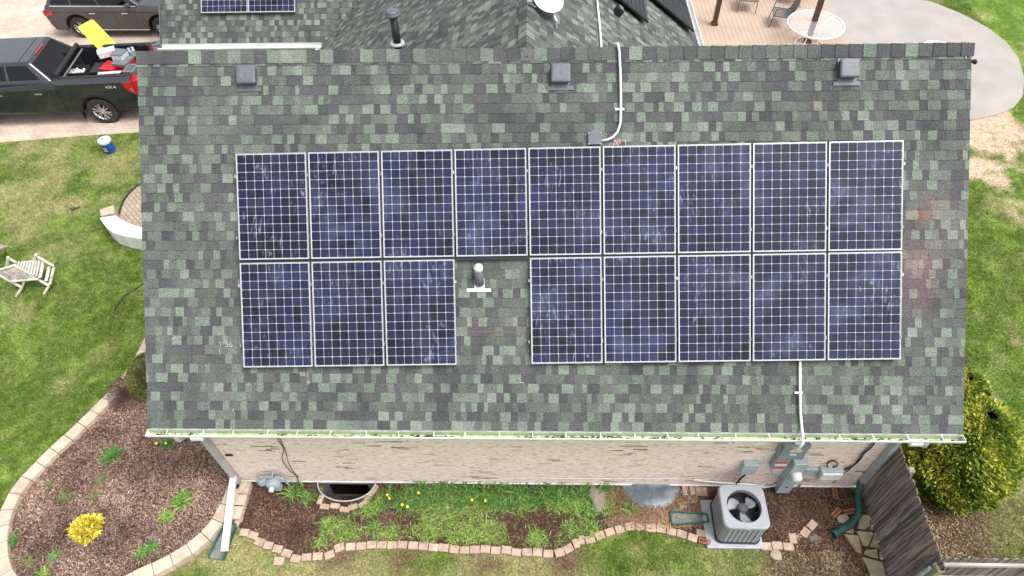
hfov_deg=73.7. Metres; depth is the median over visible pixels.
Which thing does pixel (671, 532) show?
edging paver
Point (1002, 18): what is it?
ground
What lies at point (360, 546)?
edging paver
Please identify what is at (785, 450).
disconnect box
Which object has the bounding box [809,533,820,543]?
stone
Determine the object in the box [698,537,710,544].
holed brick
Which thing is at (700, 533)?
edging paver
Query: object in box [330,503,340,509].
edging paver
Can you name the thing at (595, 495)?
boulder
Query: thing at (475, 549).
edging paver
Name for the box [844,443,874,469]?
cable
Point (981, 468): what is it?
arborvitae
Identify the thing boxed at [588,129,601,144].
junction box
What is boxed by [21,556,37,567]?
leafy plant
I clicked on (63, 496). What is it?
leafy plant
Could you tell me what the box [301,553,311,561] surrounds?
edging paver
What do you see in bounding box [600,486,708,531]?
dry needles
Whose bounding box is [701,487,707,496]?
edging paver
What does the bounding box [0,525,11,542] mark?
wall block
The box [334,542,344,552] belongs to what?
edging paver
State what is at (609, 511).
leafy plant
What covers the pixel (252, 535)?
edging paver
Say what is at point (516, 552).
edging paver
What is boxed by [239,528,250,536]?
edging paver
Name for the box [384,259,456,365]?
solar panel
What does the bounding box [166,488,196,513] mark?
leafy plant
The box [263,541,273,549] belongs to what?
edging paver
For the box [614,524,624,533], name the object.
edging paver
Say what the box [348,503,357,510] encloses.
edging paver
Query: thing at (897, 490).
wood fence
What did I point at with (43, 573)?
leafy plant
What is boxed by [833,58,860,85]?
roof vent
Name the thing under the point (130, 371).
boxwood
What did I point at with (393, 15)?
flue pipe
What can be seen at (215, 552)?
splash tray
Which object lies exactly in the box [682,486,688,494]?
edging paver
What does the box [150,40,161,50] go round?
organizer case
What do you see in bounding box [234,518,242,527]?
edging paver
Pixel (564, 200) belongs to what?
solar panel
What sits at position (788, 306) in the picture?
solar panel
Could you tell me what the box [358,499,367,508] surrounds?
edging paver
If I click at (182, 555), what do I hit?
wall block
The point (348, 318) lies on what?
solar panel
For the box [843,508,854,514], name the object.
holed brick
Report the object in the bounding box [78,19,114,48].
yellow board
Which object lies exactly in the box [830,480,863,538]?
drain pipe
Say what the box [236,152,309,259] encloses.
solar panel
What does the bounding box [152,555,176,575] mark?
wall block
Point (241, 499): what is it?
wall block
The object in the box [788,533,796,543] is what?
edging paver
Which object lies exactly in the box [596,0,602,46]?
conduit
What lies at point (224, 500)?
wall block
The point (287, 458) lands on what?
cable
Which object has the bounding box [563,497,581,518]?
leafy plant
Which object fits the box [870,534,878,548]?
flagstone
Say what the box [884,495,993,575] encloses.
bare ground litter
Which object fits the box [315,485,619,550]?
lime ground cover
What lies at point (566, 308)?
solar panel
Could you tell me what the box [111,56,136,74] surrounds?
tool box
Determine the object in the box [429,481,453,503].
leafy plant
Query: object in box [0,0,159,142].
driveway
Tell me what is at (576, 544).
edging paver
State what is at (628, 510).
leafy plant
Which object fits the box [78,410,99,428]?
wall block
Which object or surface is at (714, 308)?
solar panel
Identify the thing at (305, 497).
leafy plant
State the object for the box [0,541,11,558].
wall block
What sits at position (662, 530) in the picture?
edging paver
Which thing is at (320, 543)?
leafy plant
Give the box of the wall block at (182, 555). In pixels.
[170,545,194,567]
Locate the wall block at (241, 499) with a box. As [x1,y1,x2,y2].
[234,493,248,507]
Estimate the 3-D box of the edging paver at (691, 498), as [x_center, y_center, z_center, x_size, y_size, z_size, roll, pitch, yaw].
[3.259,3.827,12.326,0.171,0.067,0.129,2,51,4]
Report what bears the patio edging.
on the paver patio at (130, 213)
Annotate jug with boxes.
[127,46,135,56]
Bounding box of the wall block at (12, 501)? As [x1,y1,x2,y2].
[1,493,22,510]
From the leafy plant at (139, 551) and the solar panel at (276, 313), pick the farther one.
the leafy plant at (139, 551)
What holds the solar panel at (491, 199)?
attached to the mounting rail at (480, 257)
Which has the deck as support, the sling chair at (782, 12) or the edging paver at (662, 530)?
the sling chair at (782, 12)
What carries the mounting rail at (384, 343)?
attached to the brick house
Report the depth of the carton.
19.47 m
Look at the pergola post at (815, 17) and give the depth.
20.70 m
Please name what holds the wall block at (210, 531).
on the ground at (1002, 18)
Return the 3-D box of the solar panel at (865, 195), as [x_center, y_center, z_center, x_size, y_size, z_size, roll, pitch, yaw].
[5.064,-1.320,9.789,1.040,0.041,1.556,-1,93,2]
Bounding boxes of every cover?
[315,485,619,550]
[622,484,678,508]
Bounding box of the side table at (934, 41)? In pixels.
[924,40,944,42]
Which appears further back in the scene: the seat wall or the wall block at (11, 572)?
the seat wall
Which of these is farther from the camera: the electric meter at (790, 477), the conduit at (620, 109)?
the electric meter at (790, 477)
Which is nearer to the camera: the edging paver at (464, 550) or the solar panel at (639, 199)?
the solar panel at (639, 199)
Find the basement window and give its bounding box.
[330,484,369,493]
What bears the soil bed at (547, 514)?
on the ground at (1002, 18)
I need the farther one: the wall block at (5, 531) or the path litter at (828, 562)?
the wall block at (5, 531)
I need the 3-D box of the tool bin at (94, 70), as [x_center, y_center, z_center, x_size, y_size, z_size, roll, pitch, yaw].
[-11.921,-6.219,19.845,0.355,0.450,0.515,-2,50,0]
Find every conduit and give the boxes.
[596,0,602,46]
[602,42,623,141]
[790,360,804,452]
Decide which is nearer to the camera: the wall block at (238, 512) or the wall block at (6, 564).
the wall block at (6, 564)
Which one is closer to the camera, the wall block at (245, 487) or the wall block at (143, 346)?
the wall block at (245, 487)
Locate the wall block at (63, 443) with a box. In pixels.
[51,435,72,454]
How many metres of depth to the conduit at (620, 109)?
9.86 m
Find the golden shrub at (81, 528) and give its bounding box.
[66,512,105,546]
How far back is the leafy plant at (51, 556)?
11.86 m
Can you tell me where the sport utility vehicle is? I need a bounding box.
[42,0,158,37]
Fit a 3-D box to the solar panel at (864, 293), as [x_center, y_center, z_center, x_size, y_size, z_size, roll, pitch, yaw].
[5.091,0.261,9.871,1.040,0.040,1.556,-1,93,2]
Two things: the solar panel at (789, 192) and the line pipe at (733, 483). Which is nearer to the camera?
the solar panel at (789, 192)
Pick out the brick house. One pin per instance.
(496, 406)
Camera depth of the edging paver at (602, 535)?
11.93 m
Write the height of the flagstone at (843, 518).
0.078 m
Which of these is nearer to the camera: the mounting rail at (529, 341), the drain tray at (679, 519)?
the mounting rail at (529, 341)
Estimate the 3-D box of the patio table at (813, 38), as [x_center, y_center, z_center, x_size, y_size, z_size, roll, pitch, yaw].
[9.185,-7.747,20.876,1.690,0.727,1.690,0,50,2]
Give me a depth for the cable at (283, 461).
11.96 m
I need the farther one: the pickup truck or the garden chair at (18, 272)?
the pickup truck
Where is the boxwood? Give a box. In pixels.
[125,352,146,400]
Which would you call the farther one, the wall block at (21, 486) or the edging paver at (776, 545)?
the wall block at (21, 486)
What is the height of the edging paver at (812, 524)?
0.065 m
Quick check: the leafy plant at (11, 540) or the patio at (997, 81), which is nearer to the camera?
the leafy plant at (11, 540)
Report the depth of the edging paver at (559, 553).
11.75 m
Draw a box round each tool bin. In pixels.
[66,65,90,75]
[89,62,104,74]
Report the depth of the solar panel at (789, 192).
9.81 m
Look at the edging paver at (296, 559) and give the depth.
11.80 m
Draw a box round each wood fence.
[862,446,945,575]
[932,557,1023,575]
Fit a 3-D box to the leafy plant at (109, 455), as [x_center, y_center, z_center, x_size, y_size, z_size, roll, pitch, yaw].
[-7.642,3.157,13.010,0.458,0.172,0.538,14,52,13]
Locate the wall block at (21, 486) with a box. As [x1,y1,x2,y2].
[10,477,32,495]
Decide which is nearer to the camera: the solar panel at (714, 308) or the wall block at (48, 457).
the solar panel at (714, 308)
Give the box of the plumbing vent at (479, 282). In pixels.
[467,263,490,291]
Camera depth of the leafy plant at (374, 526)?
12.09 m
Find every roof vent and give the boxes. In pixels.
[236,65,261,91]
[548,63,572,89]
[613,4,623,17]
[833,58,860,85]
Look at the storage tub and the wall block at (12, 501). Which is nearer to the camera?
the wall block at (12, 501)
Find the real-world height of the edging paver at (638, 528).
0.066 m
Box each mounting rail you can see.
[234,143,904,257]
[236,225,902,262]
[238,261,456,364]
[240,341,456,346]
[528,254,903,360]
[528,335,901,342]
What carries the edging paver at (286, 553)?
on the ground at (1002, 18)
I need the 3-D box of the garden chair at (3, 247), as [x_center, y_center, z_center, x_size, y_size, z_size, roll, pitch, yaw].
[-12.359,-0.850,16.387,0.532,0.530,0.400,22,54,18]
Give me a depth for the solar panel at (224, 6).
17.32 m
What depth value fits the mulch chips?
12.52 m
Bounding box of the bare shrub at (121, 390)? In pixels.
[103,373,146,413]
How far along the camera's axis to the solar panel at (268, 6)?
17.29 m
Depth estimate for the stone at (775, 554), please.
11.66 m
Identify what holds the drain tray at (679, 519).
on the soil bed at (547, 514)
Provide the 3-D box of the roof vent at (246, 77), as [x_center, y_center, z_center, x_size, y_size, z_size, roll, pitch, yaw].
[-3.883,-3.088,9.995,0.375,0.133,0.385,0,93,2]
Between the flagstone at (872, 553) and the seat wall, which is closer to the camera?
the flagstone at (872, 553)
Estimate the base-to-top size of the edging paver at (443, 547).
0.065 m
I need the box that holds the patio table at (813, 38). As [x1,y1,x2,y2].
[787,10,844,44]
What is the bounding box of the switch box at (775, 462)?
[769,453,790,479]
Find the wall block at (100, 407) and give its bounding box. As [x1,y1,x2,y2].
[91,398,111,416]
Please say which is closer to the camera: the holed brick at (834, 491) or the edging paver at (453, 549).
the edging paver at (453, 549)
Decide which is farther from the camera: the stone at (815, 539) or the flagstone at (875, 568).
the stone at (815, 539)
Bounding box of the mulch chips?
[10,366,236,575]
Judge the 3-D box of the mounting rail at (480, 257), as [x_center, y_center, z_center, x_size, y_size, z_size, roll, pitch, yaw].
[0.765,-0.651,9.986,9.687,0.415,0.328,0,50,1]
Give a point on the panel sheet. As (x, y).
(108, 72)
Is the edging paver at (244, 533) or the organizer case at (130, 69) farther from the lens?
the organizer case at (130, 69)
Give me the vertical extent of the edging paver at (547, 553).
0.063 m
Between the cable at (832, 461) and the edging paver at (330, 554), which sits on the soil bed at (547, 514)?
the edging paver at (330, 554)
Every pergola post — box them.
[711,0,721,25]
[804,0,824,43]
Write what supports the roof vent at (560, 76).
on the brick house
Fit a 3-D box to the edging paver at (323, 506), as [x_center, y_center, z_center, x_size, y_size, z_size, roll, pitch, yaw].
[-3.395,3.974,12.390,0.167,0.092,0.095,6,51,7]
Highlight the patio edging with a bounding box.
[118,183,140,216]
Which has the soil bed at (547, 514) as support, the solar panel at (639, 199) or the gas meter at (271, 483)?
the gas meter at (271, 483)
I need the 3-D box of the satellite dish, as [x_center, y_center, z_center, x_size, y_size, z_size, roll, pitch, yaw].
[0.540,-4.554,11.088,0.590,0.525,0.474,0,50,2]
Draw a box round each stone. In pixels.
[770,549,781,559]
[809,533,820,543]
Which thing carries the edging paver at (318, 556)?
on the ground at (1002, 18)
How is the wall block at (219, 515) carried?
on the ground at (1002, 18)
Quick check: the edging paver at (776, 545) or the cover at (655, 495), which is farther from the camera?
the cover at (655, 495)
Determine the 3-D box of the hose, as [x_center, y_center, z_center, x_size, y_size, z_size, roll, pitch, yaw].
[-8.847,0.214,15.690,0.199,0.022,1.138,15,53,14]
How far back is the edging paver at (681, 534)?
11.91 m
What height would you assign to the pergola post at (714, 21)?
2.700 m
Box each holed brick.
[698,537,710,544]
[830,507,841,518]
[831,487,837,498]
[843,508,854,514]
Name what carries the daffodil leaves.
on the soil bed at (547, 514)
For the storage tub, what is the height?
0.240 m
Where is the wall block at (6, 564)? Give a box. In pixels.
[0,556,14,575]
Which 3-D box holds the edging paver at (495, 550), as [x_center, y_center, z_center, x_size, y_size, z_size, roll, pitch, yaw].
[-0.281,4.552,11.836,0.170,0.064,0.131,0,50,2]
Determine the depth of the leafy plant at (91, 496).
12.52 m
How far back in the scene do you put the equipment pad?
11.80 m
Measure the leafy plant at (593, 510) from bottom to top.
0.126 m
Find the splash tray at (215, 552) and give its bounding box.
[207,523,236,560]
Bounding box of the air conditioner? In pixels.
[710,484,769,544]
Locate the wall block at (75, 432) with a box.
[65,423,86,441]
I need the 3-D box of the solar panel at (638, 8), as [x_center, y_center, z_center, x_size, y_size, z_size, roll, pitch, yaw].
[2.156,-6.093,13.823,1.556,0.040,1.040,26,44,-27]
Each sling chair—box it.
[737,0,758,13]
[768,0,800,29]
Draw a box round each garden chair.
[0,244,6,253]
[0,253,54,296]
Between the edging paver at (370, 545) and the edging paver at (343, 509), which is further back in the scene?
the edging paver at (343, 509)
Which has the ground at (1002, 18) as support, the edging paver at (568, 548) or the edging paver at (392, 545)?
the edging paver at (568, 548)
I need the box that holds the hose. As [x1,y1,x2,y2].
[113,283,142,316]
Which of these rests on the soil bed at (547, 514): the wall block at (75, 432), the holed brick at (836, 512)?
the holed brick at (836, 512)
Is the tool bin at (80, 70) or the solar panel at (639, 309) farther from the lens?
the tool bin at (80, 70)
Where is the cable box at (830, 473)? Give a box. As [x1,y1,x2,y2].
[815,466,843,479]
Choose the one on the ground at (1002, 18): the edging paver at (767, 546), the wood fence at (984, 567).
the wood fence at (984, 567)
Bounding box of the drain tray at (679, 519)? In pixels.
[670,510,708,525]
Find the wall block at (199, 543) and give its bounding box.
[187,533,211,556]
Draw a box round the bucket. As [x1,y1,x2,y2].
[97,136,115,153]
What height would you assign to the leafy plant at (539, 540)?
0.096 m
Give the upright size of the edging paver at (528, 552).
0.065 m
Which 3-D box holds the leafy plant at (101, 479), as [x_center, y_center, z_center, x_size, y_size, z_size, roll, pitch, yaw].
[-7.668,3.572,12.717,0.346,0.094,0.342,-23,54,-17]
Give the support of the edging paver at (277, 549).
on the ground at (1002, 18)
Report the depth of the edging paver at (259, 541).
12.00 m
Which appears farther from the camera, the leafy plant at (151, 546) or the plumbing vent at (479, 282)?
the leafy plant at (151, 546)
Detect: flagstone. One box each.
[837,514,848,523]
[844,534,861,553]
[845,529,853,533]
[856,531,872,546]
[857,514,870,529]
[862,557,885,575]
[863,549,877,558]
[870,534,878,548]
[878,552,882,560]
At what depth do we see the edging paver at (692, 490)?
12.40 m
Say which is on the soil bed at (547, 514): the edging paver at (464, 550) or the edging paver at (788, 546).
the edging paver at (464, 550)
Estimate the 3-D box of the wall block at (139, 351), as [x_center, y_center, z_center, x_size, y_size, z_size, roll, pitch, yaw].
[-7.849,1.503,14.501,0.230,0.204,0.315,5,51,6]
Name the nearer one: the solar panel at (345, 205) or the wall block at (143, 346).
the solar panel at (345, 205)
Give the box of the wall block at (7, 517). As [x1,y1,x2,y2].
[0,509,15,526]
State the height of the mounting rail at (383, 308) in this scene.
1.061 m
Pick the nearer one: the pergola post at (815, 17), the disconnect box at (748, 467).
the disconnect box at (748, 467)
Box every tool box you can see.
[99,60,118,74]
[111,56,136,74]
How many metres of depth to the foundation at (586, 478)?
12.28 m
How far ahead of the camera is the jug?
19.72 m
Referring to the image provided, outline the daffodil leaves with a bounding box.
[363,480,619,525]
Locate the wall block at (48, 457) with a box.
[36,448,59,467]
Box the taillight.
[131,75,137,91]
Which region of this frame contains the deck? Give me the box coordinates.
[691,0,846,45]
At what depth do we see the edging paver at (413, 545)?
11.89 m
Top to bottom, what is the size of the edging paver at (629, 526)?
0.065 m
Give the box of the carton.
[96,46,114,58]
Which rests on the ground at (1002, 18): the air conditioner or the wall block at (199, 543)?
the wall block at (199, 543)
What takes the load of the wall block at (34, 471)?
on the ground at (1002, 18)
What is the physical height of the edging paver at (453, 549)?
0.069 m
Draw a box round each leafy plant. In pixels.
[8,532,18,547]
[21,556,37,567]
[34,562,54,575]
[40,477,53,489]
[46,546,62,566]
[54,489,73,505]
[84,491,99,505]
[92,471,109,487]
[97,441,123,464]
[132,543,148,563]
[142,539,160,554]
[156,507,175,524]
[157,437,172,451]
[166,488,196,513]
[273,478,305,508]
[294,487,322,507]
[311,535,328,554]
[313,515,335,535]
[331,516,347,533]
[359,499,378,521]
[362,515,384,538]
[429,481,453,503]
[527,530,548,551]
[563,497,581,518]
[578,500,598,522]
[582,524,604,538]
[602,502,616,516]
[620,499,639,518]
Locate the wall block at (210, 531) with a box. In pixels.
[201,519,222,542]
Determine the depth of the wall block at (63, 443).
13.16 m
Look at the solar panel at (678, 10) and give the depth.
15.52 m
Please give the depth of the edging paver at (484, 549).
11.82 m
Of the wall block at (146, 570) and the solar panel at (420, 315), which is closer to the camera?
the solar panel at (420, 315)
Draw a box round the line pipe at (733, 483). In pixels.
[693,479,775,487]
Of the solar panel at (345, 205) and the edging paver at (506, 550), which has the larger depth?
the edging paver at (506, 550)
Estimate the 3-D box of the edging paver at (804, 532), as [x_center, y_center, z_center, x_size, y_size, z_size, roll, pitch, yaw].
[5.106,4.268,11.904,0.134,0.063,0.169,35,60,27]
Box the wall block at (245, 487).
[238,481,252,495]
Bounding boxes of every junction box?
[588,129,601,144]
[802,467,819,474]
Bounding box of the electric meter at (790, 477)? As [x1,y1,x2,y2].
[774,457,808,492]
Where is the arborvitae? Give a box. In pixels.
[901,355,1023,515]
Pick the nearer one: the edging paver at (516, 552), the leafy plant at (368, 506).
the edging paver at (516, 552)
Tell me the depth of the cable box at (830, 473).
11.70 m
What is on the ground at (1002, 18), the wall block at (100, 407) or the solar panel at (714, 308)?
the wall block at (100, 407)
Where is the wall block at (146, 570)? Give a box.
[133,563,154,575]
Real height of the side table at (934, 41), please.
0.449 m
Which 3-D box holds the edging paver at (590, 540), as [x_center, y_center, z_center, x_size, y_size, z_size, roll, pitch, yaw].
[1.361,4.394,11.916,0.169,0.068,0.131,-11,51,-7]
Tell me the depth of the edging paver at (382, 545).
11.91 m
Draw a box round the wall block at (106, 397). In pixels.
[103,387,123,402]
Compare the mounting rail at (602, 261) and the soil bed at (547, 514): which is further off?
the soil bed at (547, 514)
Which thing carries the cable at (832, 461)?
attached to the brick house
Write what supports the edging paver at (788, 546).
on the ground at (1002, 18)
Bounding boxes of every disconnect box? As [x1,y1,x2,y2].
[736,460,758,483]
[775,442,810,459]
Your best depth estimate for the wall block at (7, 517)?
12.27 m
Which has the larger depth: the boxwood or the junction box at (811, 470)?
the boxwood
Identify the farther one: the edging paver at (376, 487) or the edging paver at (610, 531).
the edging paver at (376, 487)
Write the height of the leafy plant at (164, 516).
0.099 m
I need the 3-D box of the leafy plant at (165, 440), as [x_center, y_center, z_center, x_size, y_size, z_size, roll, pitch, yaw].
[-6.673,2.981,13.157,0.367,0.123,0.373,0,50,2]
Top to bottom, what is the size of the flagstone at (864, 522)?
0.078 m
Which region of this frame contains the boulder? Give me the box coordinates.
[588,487,605,511]
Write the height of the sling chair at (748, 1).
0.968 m
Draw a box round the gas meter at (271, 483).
[257,470,291,492]
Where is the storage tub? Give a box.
[110,48,129,60]
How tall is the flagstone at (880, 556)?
0.078 m
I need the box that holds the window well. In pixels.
[317,480,376,502]
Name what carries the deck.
on the ground at (1002, 18)
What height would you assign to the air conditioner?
0.740 m
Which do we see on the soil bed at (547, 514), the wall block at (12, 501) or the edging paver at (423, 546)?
the edging paver at (423, 546)
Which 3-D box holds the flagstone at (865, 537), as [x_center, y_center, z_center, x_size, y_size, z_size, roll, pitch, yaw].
[6.132,4.343,11.806,0.276,0.078,0.260,0,50,2]
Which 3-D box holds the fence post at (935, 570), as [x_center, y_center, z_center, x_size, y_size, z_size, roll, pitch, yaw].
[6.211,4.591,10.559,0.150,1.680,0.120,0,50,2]
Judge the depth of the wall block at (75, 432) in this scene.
13.33 m
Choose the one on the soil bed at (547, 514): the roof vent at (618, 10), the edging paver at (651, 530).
the edging paver at (651, 530)
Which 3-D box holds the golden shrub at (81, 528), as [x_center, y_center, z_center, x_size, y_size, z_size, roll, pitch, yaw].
[-7.527,4.236,12.099,0.646,0.408,0.632,15,53,14]
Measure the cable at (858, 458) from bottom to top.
1.511 m
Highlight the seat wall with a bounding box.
[100,205,141,249]
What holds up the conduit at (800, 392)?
attached to the brick house
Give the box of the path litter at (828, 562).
[759,544,868,575]
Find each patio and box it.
[120,185,141,226]
[824,0,1023,120]
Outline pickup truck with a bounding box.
[0,36,153,122]
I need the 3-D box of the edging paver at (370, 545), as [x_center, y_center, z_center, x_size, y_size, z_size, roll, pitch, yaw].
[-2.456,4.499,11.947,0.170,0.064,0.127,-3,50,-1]
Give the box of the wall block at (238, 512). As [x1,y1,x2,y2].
[232,505,245,521]
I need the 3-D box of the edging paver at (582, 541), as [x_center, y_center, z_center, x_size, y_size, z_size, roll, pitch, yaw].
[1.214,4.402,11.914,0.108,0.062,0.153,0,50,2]
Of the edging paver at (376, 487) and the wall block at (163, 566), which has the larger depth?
the edging paver at (376, 487)
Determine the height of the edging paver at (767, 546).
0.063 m
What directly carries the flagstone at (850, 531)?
on the soil bed at (547, 514)
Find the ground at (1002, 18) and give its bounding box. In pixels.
[0,0,1023,575]
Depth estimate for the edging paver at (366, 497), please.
12.45 m
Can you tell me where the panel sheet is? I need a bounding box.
[97,71,120,74]
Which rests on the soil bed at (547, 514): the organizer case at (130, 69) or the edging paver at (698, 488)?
the edging paver at (698, 488)
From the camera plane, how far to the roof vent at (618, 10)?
13.18 m
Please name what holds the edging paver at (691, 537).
on the soil bed at (547, 514)
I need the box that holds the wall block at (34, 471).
[22,462,45,481]
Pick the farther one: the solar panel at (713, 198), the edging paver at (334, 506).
the edging paver at (334, 506)
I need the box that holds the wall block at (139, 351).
[136,350,145,364]
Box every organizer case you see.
[122,64,136,75]
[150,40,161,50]
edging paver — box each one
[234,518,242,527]
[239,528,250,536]
[247,531,258,539]
[253,537,265,546]
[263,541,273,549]
[272,544,283,553]
[273,557,284,565]
[281,548,292,558]
[290,554,301,563]
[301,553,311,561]
[312,552,322,560]
[317,495,324,504]
[319,503,329,509]
[324,550,334,560]
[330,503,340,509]
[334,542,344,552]
[339,506,348,512]
[345,542,355,550]
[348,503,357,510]
[356,542,365,550]
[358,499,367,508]
[363,493,373,500]
[366,541,376,548]
[370,485,378,494]
[377,541,386,548]
[387,541,397,549]
[397,541,407,548]
[408,541,417,549]
[418,542,428,550]
[428,543,438,551]
[438,543,448,552]
[449,545,458,553]
[459,546,469,553]
[470,545,479,553]
[480,545,489,553]
[491,546,500,554]
[501,546,511,554]
[511,548,521,556]
[522,548,531,556]
[532,548,541,556]
[543,550,552,557]
[554,548,564,557]
[562,543,573,554]
[572,538,579,548]
[578,535,584,544]
[585,535,595,544]
[594,530,604,540]
[604,527,614,536]
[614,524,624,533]
[625,522,634,531]
[635,523,644,530]
[646,524,655,532]
[656,525,665,533]
[666,527,676,535]
[676,529,686,539]
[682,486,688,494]
[687,533,697,542]
[688,496,697,502]
[689,486,694,494]
[695,486,701,495]
[696,529,705,537]
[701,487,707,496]
[762,542,771,550]
[771,541,782,549]
[782,542,793,550]
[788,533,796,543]
[799,526,810,537]
[806,519,817,530]
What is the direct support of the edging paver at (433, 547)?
on the ground at (1002, 18)
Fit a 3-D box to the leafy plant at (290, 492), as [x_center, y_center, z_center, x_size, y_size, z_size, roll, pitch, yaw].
[-4.015,3.734,12.489,0.523,0.198,0.587,35,60,27]
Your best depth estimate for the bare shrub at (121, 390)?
13.70 m
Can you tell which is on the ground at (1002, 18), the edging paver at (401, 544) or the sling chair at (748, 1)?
the edging paver at (401, 544)
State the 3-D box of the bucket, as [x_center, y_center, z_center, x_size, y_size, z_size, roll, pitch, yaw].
[-11.250,-3.962,18.979,0.343,0.420,0.343,0,50,2]
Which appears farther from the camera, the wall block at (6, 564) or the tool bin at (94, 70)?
the tool bin at (94, 70)
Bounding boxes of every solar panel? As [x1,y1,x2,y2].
[201,0,247,12]
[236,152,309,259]
[239,262,312,366]
[248,0,294,12]
[308,151,381,258]
[311,261,384,366]
[381,149,453,257]
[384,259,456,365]
[454,148,527,256]
[528,146,600,254]
[530,257,602,363]
[603,145,675,253]
[604,255,675,362]
[619,0,648,22]
[655,0,693,31]
[677,143,750,252]
[678,254,750,361]
[752,142,826,251]
[752,253,825,360]
[827,140,903,250]
[827,252,901,359]
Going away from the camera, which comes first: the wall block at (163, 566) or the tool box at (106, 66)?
the wall block at (163, 566)
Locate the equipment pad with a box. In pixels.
[700,500,763,549]
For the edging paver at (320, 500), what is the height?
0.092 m
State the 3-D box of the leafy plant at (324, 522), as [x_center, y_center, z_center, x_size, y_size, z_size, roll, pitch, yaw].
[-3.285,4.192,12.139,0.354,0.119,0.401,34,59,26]
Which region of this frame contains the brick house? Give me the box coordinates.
[136,0,974,551]
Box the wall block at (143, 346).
[139,338,145,349]
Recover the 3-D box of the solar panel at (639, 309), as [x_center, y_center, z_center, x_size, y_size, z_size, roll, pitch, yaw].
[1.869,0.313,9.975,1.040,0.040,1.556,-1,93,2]
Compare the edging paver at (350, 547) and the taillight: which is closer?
the edging paver at (350, 547)
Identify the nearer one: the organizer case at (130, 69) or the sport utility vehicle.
the organizer case at (130, 69)
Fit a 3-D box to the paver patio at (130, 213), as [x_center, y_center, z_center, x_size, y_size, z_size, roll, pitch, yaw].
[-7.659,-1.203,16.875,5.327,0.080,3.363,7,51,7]
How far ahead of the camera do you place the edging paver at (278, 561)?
11.78 m
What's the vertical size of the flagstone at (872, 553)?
0.078 m
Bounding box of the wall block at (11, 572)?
[2,569,18,575]
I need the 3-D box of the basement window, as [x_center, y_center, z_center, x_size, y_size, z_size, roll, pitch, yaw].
[-3.047,3.803,12.910,0.720,0.400,0.020,0,50,2]
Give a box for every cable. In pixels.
[277,438,298,481]
[279,438,298,477]
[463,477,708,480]
[826,460,837,467]
[844,443,871,472]
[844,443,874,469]
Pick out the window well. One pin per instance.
(351, 489)
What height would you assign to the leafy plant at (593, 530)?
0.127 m
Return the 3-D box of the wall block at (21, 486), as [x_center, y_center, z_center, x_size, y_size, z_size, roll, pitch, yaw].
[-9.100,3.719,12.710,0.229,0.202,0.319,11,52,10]
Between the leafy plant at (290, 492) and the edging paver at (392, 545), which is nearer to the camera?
the edging paver at (392, 545)
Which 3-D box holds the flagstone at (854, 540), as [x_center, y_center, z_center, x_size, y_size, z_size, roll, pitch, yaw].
[5.880,4.409,11.759,0.244,0.078,0.322,0,50,2]
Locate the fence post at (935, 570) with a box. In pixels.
[916,565,944,575]
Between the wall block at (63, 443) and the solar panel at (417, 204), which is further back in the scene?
the wall block at (63, 443)
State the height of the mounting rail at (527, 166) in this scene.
1.122 m
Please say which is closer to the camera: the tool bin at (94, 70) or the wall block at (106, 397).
the wall block at (106, 397)
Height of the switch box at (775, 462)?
0.944 m
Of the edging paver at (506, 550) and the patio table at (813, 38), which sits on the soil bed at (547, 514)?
the edging paver at (506, 550)
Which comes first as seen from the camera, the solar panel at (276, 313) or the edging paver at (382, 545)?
the solar panel at (276, 313)
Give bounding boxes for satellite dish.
[527,0,563,28]
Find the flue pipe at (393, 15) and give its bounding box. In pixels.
[384,8,404,48]
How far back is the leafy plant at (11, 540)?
12.05 m
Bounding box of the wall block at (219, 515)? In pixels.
[212,504,225,523]
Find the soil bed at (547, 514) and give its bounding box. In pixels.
[240,482,878,573]
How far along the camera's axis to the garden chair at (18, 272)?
15.73 m
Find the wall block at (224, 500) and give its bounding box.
[221,488,238,504]

